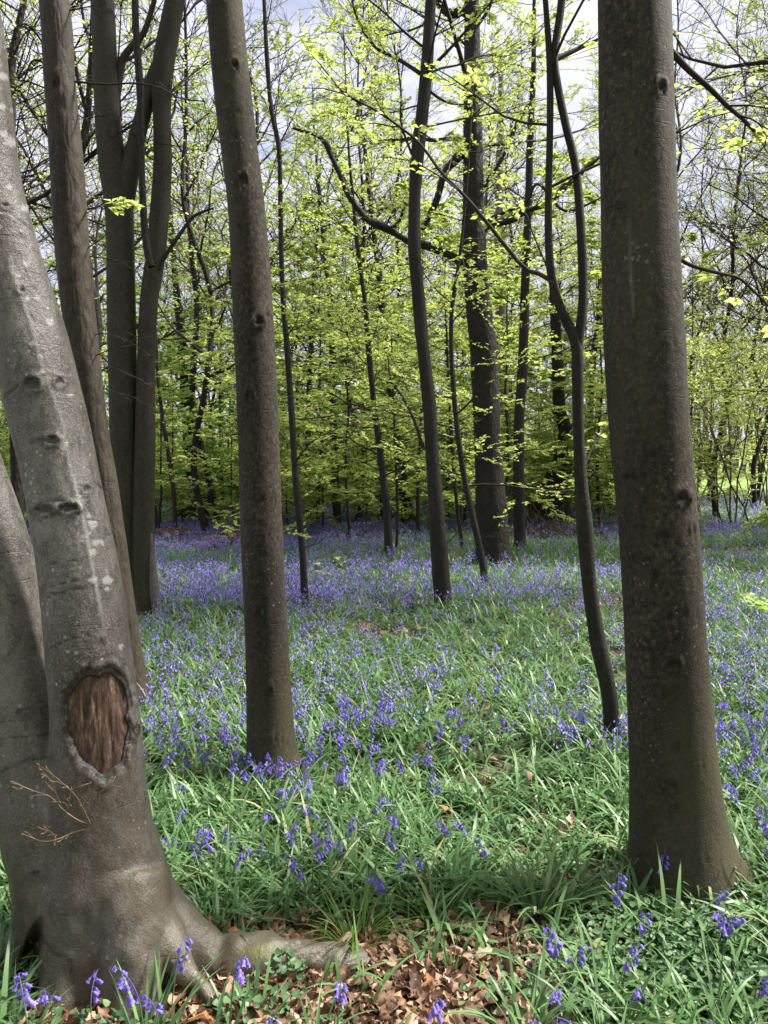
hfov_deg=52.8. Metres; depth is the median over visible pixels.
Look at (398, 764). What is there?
bluebell
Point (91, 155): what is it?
tall tree
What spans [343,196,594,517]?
young beech
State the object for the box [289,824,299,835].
bluebell
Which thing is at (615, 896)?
bluebell
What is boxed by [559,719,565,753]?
bluebell
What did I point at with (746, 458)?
young beech
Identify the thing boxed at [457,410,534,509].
young beech
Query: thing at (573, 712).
bluebell
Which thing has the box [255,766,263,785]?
bluebell
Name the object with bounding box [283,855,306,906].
bluebell
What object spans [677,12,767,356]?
tall tree
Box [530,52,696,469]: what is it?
tall tree
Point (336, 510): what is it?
beech tree
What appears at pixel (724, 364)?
shrub
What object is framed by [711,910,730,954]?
bluebell
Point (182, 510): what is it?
shrub
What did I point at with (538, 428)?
young beech
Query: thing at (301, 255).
young beech
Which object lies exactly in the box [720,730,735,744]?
bluebell
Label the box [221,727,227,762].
bluebell
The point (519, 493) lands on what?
beech tree
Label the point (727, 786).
bluebell
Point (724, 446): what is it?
woods
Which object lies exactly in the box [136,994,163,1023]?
bluebell
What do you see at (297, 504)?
beech tree
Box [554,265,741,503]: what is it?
young beech
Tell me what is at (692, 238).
young beech
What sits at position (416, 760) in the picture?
bluebell
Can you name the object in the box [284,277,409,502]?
young beech
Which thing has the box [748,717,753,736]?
bluebell
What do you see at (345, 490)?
young beech
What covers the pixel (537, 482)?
shrub
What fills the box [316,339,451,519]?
young beech
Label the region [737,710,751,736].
bluebell
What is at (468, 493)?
beech tree
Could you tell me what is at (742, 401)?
shrub
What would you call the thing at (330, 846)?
bluebell
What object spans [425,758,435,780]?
bluebell
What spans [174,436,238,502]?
shrub
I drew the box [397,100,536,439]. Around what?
tall tree
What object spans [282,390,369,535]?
young beech
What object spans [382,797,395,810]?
bluebell
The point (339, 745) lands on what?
bluebell
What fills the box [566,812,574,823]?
dead leaf
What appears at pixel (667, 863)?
bluebell
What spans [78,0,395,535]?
tall tree
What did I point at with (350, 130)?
tall tree
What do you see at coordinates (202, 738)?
bluebell
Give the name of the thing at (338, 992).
bluebell
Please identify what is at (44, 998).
bluebell
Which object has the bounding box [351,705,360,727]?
bluebell
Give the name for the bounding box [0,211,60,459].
young beech
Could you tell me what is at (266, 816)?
bluebell
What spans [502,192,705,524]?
young beech
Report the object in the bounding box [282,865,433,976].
leaf tuft
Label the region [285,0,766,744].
sapling tree
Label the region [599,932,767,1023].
leaf tuft
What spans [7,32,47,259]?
tall tree
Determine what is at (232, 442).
shrub
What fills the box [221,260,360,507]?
young beech
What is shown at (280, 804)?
bluebell
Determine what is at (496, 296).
young beech
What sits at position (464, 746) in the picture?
bluebell
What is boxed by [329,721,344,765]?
bluebell
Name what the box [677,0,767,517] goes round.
tall tree
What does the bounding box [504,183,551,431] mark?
tall tree
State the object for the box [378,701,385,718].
bluebell
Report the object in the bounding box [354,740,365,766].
bluebell
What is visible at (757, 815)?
bluebell
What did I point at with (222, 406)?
young beech
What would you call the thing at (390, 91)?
tall tree
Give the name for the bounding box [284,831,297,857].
bluebell
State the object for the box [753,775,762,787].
bluebell
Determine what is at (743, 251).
young beech
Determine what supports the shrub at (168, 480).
on the ground at (592, 868)
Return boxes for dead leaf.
[416,742,426,751]
[438,805,455,813]
[527,771,533,780]
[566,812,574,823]
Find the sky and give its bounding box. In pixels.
[0,0,767,438]
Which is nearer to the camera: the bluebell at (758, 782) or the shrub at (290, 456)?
the bluebell at (758, 782)
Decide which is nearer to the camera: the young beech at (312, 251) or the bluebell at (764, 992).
the bluebell at (764, 992)
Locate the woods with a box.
[0,280,767,478]
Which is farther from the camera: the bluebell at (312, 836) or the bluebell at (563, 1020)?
the bluebell at (312, 836)
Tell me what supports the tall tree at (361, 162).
on the ground at (592, 868)
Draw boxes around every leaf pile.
[154,526,204,541]
[189,532,240,550]
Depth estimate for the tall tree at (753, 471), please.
30.86 m
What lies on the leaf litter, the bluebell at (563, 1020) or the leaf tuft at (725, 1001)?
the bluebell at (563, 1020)
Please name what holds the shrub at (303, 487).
on the ground at (592, 868)
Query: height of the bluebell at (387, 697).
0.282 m
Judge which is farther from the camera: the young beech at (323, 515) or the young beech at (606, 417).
the young beech at (606, 417)
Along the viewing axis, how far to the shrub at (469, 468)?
30.43 m
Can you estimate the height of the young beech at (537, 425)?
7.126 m
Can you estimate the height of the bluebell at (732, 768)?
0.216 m
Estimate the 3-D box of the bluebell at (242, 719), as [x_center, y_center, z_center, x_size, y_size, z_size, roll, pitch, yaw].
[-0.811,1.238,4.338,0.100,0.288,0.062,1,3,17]
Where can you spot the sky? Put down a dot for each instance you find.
(588, 11)
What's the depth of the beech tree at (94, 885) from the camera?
2.32 m
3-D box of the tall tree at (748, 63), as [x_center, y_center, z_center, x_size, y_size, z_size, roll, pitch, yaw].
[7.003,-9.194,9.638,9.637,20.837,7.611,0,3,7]
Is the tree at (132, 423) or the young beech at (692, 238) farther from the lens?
the young beech at (692, 238)
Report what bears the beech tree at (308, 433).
on the ground at (592, 868)
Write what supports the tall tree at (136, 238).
on the ground at (592, 868)
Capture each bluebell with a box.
[11,972,37,1023]
[36,990,60,1019]
[86,970,102,1023]
[112,966,143,1023]
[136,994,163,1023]
[143,714,153,738]
[152,733,164,749]
[159,750,176,793]
[162,836,179,853]
[170,936,192,1018]
[172,737,189,772]
[172,808,186,831]
[174,782,187,797]
[181,755,190,780]
[188,843,205,861]
[196,745,207,769]
[196,831,213,861]
[198,826,216,851]
[199,732,206,743]
[203,748,211,773]
[218,731,230,755]
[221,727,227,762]
[222,828,235,847]
[223,736,232,761]
[227,749,239,772]
[227,763,237,780]
[229,954,250,1023]
[231,748,245,761]
[232,847,252,886]
[235,710,245,740]
[240,770,250,787]
[241,752,250,770]
[249,759,259,782]
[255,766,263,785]
[256,842,267,865]
[258,761,268,782]
[263,812,272,824]
[264,752,274,773]
[265,1017,278,1023]
[272,756,282,800]
[274,788,283,799]
[279,762,287,786]
[279,788,289,821]
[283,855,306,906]
[284,769,295,781]
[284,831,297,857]
[285,758,298,775]
[287,783,297,800]
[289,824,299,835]
[292,687,298,720]
[292,777,303,799]
[293,705,305,718]
[294,721,307,752]
[297,803,319,818]
[300,754,312,769]
[302,784,310,808]
[303,771,317,801]
[304,754,317,771]
[309,834,323,861]
[312,839,328,883]
[316,737,324,771]
[322,821,333,833]
[323,831,332,860]
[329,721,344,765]
[332,731,342,766]
[333,773,343,806]
[333,840,345,855]
[333,980,347,1023]
[335,736,344,768]
[336,764,349,798]
[338,754,347,774]
[338,772,350,797]
[339,699,348,734]
[343,697,351,716]
[343,713,349,727]
[347,817,358,843]
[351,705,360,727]
[351,714,363,730]
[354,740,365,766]
[363,715,376,756]
[365,742,374,760]
[366,873,389,915]
[371,797,385,828]
[373,742,380,760]
[375,759,383,775]
[376,760,388,791]
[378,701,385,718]
[379,710,386,742]
[381,831,398,862]
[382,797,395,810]
[383,693,393,719]
[383,716,392,739]
[385,704,393,719]
[385,814,399,852]
[395,759,403,777]
[395,857,405,884]
[409,754,417,776]
[413,858,425,874]
[422,754,431,779]
[423,771,435,803]
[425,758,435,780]
[425,998,445,1023]
[432,781,441,817]
[434,719,444,753]
[434,731,442,758]
[435,820,451,850]
[446,708,455,732]
[451,818,467,849]
[456,717,463,730]
[459,735,470,780]
[475,838,487,870]
[497,715,511,753]
[542,926,563,988]
[548,988,562,1017]
[552,705,558,729]
[557,725,573,753]
[557,1017,571,1023]
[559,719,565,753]
[564,734,573,756]
[565,944,593,986]
[569,709,581,729]
[571,725,577,743]
[578,707,586,742]
[610,873,626,949]
[621,942,643,1005]
[630,987,645,1012]
[633,913,651,954]
[656,852,669,905]
[709,890,729,916]
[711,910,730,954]
[716,723,726,746]
[717,701,725,711]
[719,745,730,772]
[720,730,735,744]
[720,916,746,941]
[724,783,738,808]
[727,788,738,821]
[728,763,739,801]
[729,720,736,742]
[735,759,752,786]
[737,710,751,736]
[737,727,745,740]
[742,732,760,754]
[742,749,757,776]
[743,767,761,792]
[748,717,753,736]
[752,742,764,760]
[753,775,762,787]
[755,806,762,827]
[756,977,767,1016]
[759,821,767,837]
[762,702,767,721]
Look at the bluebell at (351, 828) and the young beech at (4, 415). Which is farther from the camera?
the young beech at (4, 415)
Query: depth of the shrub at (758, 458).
32.21 m
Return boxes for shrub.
[0,393,105,503]
[0,397,9,478]
[106,406,182,481]
[155,438,219,506]
[156,426,235,482]
[157,420,237,458]
[171,495,231,525]
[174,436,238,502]
[203,416,237,464]
[209,445,303,505]
[217,423,326,499]
[280,449,355,505]
[326,454,394,506]
[359,428,456,503]
[378,441,475,507]
[504,369,727,514]
[509,417,614,513]
[524,441,546,508]
[585,283,767,528]
[599,298,767,513]
[686,287,767,519]
[688,313,767,507]
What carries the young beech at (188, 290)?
on the ground at (592, 868)
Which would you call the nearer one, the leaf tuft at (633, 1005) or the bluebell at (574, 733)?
the leaf tuft at (633, 1005)
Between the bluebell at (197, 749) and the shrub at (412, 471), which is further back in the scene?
the shrub at (412, 471)
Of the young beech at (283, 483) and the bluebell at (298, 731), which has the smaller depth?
the bluebell at (298, 731)
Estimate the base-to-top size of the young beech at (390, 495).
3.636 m
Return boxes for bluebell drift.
[24,489,767,766]
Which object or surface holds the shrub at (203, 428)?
on the ground at (592, 868)
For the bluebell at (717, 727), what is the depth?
4.34 m
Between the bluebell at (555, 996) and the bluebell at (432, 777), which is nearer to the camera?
the bluebell at (555, 996)
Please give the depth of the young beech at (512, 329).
18.65 m
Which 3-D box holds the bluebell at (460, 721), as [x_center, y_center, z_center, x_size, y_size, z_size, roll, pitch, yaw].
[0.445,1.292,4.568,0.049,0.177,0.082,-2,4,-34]
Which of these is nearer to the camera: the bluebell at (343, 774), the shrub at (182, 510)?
the bluebell at (343, 774)
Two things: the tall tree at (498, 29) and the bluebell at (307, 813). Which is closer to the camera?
the bluebell at (307, 813)
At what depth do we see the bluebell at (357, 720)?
4.43 m
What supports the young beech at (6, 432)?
on the ground at (592, 868)
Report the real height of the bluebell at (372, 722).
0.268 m
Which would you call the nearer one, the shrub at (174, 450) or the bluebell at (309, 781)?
the bluebell at (309, 781)
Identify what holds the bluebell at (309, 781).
on the ground cover at (240, 819)
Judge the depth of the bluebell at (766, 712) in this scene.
4.49 m
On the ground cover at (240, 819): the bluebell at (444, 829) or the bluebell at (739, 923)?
the bluebell at (444, 829)
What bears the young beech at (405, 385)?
on the ground at (592, 868)
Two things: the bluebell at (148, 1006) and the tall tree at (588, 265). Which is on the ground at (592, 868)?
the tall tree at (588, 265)
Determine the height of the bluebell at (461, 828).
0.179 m
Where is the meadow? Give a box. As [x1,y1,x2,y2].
[604,450,767,494]
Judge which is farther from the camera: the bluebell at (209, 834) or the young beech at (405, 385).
the young beech at (405, 385)
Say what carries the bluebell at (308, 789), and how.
on the leaf litter
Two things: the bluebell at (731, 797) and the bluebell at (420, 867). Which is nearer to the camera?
the bluebell at (420, 867)
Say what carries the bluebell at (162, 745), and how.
on the ground at (592, 868)
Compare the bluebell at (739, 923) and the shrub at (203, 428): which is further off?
the shrub at (203, 428)
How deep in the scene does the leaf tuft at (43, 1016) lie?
2.19 m
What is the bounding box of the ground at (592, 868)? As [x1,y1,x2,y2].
[0,440,767,1023]
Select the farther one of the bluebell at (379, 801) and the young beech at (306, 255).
the young beech at (306, 255)
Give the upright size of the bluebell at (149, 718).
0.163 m
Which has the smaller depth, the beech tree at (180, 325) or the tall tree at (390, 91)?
the beech tree at (180, 325)
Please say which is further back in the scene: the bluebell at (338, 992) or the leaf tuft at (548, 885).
the leaf tuft at (548, 885)
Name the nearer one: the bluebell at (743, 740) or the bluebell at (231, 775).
the bluebell at (231, 775)
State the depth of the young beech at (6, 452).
24.20 m
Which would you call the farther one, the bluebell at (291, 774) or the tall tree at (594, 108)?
the tall tree at (594, 108)
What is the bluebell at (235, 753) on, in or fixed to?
on the ground cover at (240, 819)
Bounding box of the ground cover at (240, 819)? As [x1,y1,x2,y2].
[0,487,767,1023]
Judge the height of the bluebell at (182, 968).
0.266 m
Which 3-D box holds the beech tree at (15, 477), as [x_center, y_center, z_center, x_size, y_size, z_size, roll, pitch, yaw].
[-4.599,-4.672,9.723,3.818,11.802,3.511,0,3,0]
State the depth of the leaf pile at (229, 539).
15.57 m
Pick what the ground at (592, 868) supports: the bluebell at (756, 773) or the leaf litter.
the leaf litter
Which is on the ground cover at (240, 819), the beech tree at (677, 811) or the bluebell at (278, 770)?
the bluebell at (278, 770)
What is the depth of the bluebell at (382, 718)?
4.48 m
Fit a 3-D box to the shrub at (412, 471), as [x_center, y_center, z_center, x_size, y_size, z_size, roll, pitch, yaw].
[1.006,-2.307,36.581,6.042,4.409,5.992,-3,4,-43]
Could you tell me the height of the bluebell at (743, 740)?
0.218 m
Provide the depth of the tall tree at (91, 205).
25.51 m
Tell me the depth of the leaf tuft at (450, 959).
2.44 m
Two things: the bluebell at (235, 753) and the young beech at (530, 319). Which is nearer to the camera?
the bluebell at (235, 753)
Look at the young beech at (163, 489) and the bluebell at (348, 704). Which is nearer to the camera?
the bluebell at (348, 704)
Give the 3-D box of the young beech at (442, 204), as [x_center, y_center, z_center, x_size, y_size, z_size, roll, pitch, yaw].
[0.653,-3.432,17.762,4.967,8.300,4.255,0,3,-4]
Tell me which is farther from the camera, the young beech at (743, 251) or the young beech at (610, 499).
the young beech at (610, 499)
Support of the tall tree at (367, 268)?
on the ground at (592, 868)
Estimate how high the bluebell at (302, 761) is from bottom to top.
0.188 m
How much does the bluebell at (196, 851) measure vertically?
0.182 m
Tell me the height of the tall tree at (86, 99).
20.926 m
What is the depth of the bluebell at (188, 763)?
3.81 m
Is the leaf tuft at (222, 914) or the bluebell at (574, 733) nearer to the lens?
the leaf tuft at (222, 914)
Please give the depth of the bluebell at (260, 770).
3.73 m
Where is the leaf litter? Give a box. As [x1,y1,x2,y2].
[0,544,767,1023]
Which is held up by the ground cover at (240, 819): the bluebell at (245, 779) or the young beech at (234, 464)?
the bluebell at (245, 779)
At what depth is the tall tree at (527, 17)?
32.06 m
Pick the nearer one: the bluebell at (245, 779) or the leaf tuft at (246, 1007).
the leaf tuft at (246, 1007)
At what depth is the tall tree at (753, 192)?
17.40 m
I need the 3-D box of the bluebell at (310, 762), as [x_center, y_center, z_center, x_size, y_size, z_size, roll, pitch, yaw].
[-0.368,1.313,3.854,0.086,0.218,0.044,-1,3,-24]
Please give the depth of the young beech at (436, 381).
38.97 m
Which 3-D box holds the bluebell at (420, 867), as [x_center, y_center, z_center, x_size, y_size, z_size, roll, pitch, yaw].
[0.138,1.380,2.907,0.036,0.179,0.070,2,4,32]
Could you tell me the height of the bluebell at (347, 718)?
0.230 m
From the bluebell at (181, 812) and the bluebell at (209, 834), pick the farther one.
the bluebell at (181, 812)
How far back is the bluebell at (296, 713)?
4.54 m
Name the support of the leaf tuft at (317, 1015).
on the ground at (592, 868)
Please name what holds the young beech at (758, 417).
on the ground at (592, 868)
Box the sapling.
[740,592,767,611]
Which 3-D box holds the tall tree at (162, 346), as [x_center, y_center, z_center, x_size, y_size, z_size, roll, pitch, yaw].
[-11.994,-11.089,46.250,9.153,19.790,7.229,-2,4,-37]
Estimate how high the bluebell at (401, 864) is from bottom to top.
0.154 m
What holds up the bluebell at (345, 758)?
on the ground cover at (240, 819)
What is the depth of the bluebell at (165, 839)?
3.04 m
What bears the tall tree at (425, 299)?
on the ground at (592, 868)
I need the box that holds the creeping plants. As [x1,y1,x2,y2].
[0,872,767,1023]
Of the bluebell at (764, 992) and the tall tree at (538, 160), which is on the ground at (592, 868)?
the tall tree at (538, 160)
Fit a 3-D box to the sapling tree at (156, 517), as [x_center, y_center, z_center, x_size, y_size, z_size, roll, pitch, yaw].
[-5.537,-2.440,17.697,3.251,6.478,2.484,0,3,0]
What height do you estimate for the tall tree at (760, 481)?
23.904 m
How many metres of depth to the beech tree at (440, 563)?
8.58 m
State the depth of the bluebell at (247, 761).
3.81 m
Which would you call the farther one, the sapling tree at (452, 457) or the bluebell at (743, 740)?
the sapling tree at (452, 457)
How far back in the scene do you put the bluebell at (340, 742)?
4.05 m
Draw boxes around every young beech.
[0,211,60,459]
[0,255,164,527]
[0,394,24,499]
[0,410,24,498]
[4,257,165,475]
[90,213,183,471]
[102,326,223,494]
[104,390,169,493]
[108,381,202,524]
[155,214,352,538]
[155,232,303,516]
[155,315,239,513]
[155,336,222,525]
[155,341,232,525]
[156,237,235,456]
[174,342,237,497]
[176,422,238,516]
[184,385,287,517]
[201,198,386,500]
[207,248,375,514]
[215,353,319,507]
[219,383,312,534]
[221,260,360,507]
[234,409,324,527]
[238,191,417,527]
[276,224,426,541]
[280,182,450,496]
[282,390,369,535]
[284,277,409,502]
[301,263,449,523]
[307,177,527,535]
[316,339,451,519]
[338,310,473,508]
[339,398,426,525]
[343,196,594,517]
[365,210,552,526]
[377,275,541,513]
[377,349,454,436]
[389,430,444,521]
[405,340,467,454]
[411,367,512,528]
[421,201,603,524]
[435,203,571,502]
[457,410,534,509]
[467,148,614,491]
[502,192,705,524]
[507,419,550,514]
[509,339,585,492]
[510,332,615,514]
[551,425,616,520]
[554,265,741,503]
[572,427,616,522]
[574,321,721,500]
[603,377,709,496]
[680,230,767,498]
[688,222,767,534]
[688,262,767,503]
[690,412,724,523]
[692,277,767,490]
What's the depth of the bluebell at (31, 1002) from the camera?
2.08 m
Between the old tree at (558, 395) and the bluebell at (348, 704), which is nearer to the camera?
the bluebell at (348, 704)
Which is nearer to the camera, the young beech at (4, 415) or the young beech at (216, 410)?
the young beech at (4, 415)
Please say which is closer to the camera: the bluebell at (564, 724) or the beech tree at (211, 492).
the bluebell at (564, 724)
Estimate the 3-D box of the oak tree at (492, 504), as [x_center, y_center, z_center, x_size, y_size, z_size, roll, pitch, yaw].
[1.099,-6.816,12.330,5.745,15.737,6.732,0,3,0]
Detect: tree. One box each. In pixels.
[0,0,178,533]
[0,0,251,289]
[0,4,138,423]
[0,11,378,1023]
[1,8,102,224]
[2,0,260,351]
[3,0,233,370]
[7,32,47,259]
[9,0,206,709]
[16,83,49,194]
[27,88,108,416]
[33,0,277,396]
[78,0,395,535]
[90,0,213,620]
[94,136,235,527]
[98,249,140,421]
[100,255,216,536]
[102,34,279,497]
[104,45,282,524]
[122,55,232,499]
[125,0,408,321]
[134,163,231,426]
[135,108,280,437]
[171,0,451,612]
[171,150,315,391]
[204,0,488,526]
[206,0,312,790]
[216,41,435,532]
[218,96,423,524]
[229,0,432,509]
[268,192,325,442]
[272,0,456,429]
[275,0,600,568]
[276,0,503,560]
[279,0,496,512]
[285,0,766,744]
[306,56,467,527]
[312,0,592,609]
[316,173,434,403]
[339,307,448,554]
[353,27,574,584]
[376,165,469,450]
[383,289,506,547]
[388,0,573,473]
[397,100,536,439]
[404,7,597,453]
[424,0,602,549]
[428,44,600,511]
[499,173,605,527]
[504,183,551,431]
[509,126,602,440]
[524,208,607,512]
[530,17,751,372]
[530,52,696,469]
[535,151,606,419]
[538,0,767,170]
[558,0,766,336]
[598,0,767,920]
[604,42,767,493]
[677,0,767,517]
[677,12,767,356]
[677,47,767,244]
[680,51,767,508]
[683,0,767,365]
[697,13,767,345]
[702,45,767,501]
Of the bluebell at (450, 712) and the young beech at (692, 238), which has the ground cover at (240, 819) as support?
the bluebell at (450, 712)
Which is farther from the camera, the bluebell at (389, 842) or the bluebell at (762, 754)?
the bluebell at (762, 754)
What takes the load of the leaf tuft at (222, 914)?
on the ground at (592, 868)
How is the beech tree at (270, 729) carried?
on the ground at (592, 868)
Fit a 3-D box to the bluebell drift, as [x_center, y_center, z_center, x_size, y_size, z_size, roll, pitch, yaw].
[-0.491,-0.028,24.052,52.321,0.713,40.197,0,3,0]
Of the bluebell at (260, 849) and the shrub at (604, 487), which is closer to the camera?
the bluebell at (260, 849)
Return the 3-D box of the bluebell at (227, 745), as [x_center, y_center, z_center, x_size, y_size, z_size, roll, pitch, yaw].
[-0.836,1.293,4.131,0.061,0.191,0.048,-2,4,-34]
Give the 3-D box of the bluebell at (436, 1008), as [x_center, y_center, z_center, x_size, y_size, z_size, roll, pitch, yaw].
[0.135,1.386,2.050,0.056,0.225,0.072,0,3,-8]
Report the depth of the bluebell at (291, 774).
3.74 m
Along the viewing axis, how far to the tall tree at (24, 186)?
14.34 m
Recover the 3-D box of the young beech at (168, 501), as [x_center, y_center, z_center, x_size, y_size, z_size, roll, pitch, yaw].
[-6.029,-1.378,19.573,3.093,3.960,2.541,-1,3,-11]
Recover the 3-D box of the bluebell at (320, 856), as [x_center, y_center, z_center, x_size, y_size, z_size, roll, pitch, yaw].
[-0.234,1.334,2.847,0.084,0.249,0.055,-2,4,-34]
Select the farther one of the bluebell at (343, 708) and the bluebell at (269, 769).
the bluebell at (343, 708)
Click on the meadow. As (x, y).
(744, 480)
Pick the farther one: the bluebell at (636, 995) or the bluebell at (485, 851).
the bluebell at (485, 851)
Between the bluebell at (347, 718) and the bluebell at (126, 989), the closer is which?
the bluebell at (126, 989)
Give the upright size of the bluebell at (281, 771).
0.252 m
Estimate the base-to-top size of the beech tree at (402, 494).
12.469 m
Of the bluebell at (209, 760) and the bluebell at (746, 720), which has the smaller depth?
the bluebell at (209, 760)
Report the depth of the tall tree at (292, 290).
52.80 m
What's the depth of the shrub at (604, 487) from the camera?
25.73 m
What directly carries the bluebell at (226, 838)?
on the ground cover at (240, 819)
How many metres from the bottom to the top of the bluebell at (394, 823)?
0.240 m
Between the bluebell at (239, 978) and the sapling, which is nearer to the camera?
the bluebell at (239, 978)
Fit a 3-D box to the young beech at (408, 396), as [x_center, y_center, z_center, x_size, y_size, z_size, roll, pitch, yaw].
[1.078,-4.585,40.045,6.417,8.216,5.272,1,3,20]
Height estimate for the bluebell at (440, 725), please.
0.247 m
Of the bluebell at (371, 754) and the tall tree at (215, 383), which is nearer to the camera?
the bluebell at (371, 754)
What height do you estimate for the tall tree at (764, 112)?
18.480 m
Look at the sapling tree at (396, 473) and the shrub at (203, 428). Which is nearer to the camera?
the sapling tree at (396, 473)
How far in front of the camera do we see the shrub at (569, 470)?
27.37 m
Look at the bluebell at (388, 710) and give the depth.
4.70 m
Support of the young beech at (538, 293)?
on the ground at (592, 868)
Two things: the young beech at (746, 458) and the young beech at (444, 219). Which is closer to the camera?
the young beech at (444, 219)
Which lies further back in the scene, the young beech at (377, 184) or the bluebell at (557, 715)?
the young beech at (377, 184)
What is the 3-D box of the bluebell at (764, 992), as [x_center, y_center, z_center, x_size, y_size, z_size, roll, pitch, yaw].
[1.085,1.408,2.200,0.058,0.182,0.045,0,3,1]
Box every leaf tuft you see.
[13,959,68,1023]
[109,932,225,1023]
[175,848,292,930]
[201,938,322,1023]
[267,983,372,1023]
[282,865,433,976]
[385,864,494,941]
[432,934,609,1023]
[438,932,471,976]
[443,820,615,949]
[518,934,685,1023]
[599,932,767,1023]
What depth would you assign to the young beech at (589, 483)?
20.88 m
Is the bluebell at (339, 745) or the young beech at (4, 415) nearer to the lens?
the bluebell at (339, 745)
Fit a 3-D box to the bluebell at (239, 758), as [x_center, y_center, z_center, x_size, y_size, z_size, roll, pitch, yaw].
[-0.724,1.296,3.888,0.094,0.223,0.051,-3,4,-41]
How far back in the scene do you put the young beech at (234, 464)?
27.76 m
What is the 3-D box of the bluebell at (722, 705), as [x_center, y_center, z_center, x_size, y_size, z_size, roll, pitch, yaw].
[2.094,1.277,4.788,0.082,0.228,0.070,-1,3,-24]
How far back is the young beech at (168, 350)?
21.00 m
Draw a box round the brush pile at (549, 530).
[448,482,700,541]
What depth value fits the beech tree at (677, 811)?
2.77 m
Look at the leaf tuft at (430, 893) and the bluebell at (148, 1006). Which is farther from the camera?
the leaf tuft at (430, 893)
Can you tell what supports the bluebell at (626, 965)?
on the ground at (592, 868)
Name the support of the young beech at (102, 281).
on the ground at (592, 868)
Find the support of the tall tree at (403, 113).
on the ground at (592, 868)
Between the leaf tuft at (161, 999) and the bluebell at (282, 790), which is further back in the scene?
the bluebell at (282, 790)
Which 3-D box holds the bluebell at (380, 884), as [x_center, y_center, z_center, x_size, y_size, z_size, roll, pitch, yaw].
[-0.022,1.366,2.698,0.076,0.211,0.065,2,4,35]
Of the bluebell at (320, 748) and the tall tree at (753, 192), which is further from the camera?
the tall tree at (753, 192)
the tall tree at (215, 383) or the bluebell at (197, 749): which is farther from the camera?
the tall tree at (215, 383)
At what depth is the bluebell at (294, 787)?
3.48 m
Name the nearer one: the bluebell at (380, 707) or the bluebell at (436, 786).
the bluebell at (436, 786)
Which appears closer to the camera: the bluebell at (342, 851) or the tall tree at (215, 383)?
the bluebell at (342, 851)
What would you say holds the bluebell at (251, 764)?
on the leaf litter
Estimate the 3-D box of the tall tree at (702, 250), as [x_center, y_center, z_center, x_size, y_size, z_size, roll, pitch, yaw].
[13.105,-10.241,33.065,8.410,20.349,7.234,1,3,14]
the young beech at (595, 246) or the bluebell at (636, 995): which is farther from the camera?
the young beech at (595, 246)
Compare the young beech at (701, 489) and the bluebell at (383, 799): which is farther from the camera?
the young beech at (701, 489)
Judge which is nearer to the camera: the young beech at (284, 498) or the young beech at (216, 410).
the young beech at (284, 498)
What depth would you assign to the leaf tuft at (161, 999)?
2.18 m
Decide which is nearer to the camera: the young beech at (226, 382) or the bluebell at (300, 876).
the bluebell at (300, 876)
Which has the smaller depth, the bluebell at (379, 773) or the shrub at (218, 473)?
the bluebell at (379, 773)
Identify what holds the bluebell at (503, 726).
on the ground cover at (240, 819)
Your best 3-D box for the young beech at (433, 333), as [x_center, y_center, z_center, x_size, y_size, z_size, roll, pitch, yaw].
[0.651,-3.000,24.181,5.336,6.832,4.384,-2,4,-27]
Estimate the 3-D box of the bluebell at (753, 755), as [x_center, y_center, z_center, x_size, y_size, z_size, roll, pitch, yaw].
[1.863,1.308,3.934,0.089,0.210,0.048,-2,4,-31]
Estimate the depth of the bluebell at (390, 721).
4.51 m
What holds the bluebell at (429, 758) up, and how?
on the ground at (592, 868)
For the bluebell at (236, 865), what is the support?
on the ground cover at (240, 819)
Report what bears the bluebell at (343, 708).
on the ground cover at (240, 819)
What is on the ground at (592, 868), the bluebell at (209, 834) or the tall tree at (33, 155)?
the tall tree at (33, 155)
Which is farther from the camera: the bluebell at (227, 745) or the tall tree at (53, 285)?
the tall tree at (53, 285)
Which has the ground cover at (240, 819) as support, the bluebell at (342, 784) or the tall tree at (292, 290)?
the bluebell at (342, 784)
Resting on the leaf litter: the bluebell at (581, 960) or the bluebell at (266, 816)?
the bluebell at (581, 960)
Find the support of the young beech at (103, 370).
on the ground at (592, 868)
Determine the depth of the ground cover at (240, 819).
3.85 m
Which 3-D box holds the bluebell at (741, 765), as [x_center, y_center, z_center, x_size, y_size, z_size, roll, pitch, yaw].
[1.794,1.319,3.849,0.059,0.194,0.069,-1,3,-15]
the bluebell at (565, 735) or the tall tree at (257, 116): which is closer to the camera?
the bluebell at (565, 735)
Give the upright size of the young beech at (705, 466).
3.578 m
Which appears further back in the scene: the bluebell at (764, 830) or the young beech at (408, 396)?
the young beech at (408, 396)
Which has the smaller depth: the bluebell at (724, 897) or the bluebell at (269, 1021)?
the bluebell at (269, 1021)
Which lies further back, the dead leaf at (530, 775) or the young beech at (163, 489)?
the young beech at (163, 489)
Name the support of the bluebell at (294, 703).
on the ground at (592, 868)
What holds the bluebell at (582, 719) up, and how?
on the ground at (592, 868)
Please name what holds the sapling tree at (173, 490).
on the ground at (592, 868)
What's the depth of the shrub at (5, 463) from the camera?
28.87 m
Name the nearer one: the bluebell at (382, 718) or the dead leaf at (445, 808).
the dead leaf at (445, 808)
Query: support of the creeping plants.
on the ground at (592, 868)
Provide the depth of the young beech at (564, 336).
21.75 m
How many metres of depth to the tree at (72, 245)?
4.97 m
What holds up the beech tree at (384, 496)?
on the ground at (592, 868)
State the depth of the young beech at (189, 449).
23.15 m
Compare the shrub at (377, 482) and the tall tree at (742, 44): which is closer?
the tall tree at (742, 44)
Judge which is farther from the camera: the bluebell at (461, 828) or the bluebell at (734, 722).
the bluebell at (734, 722)

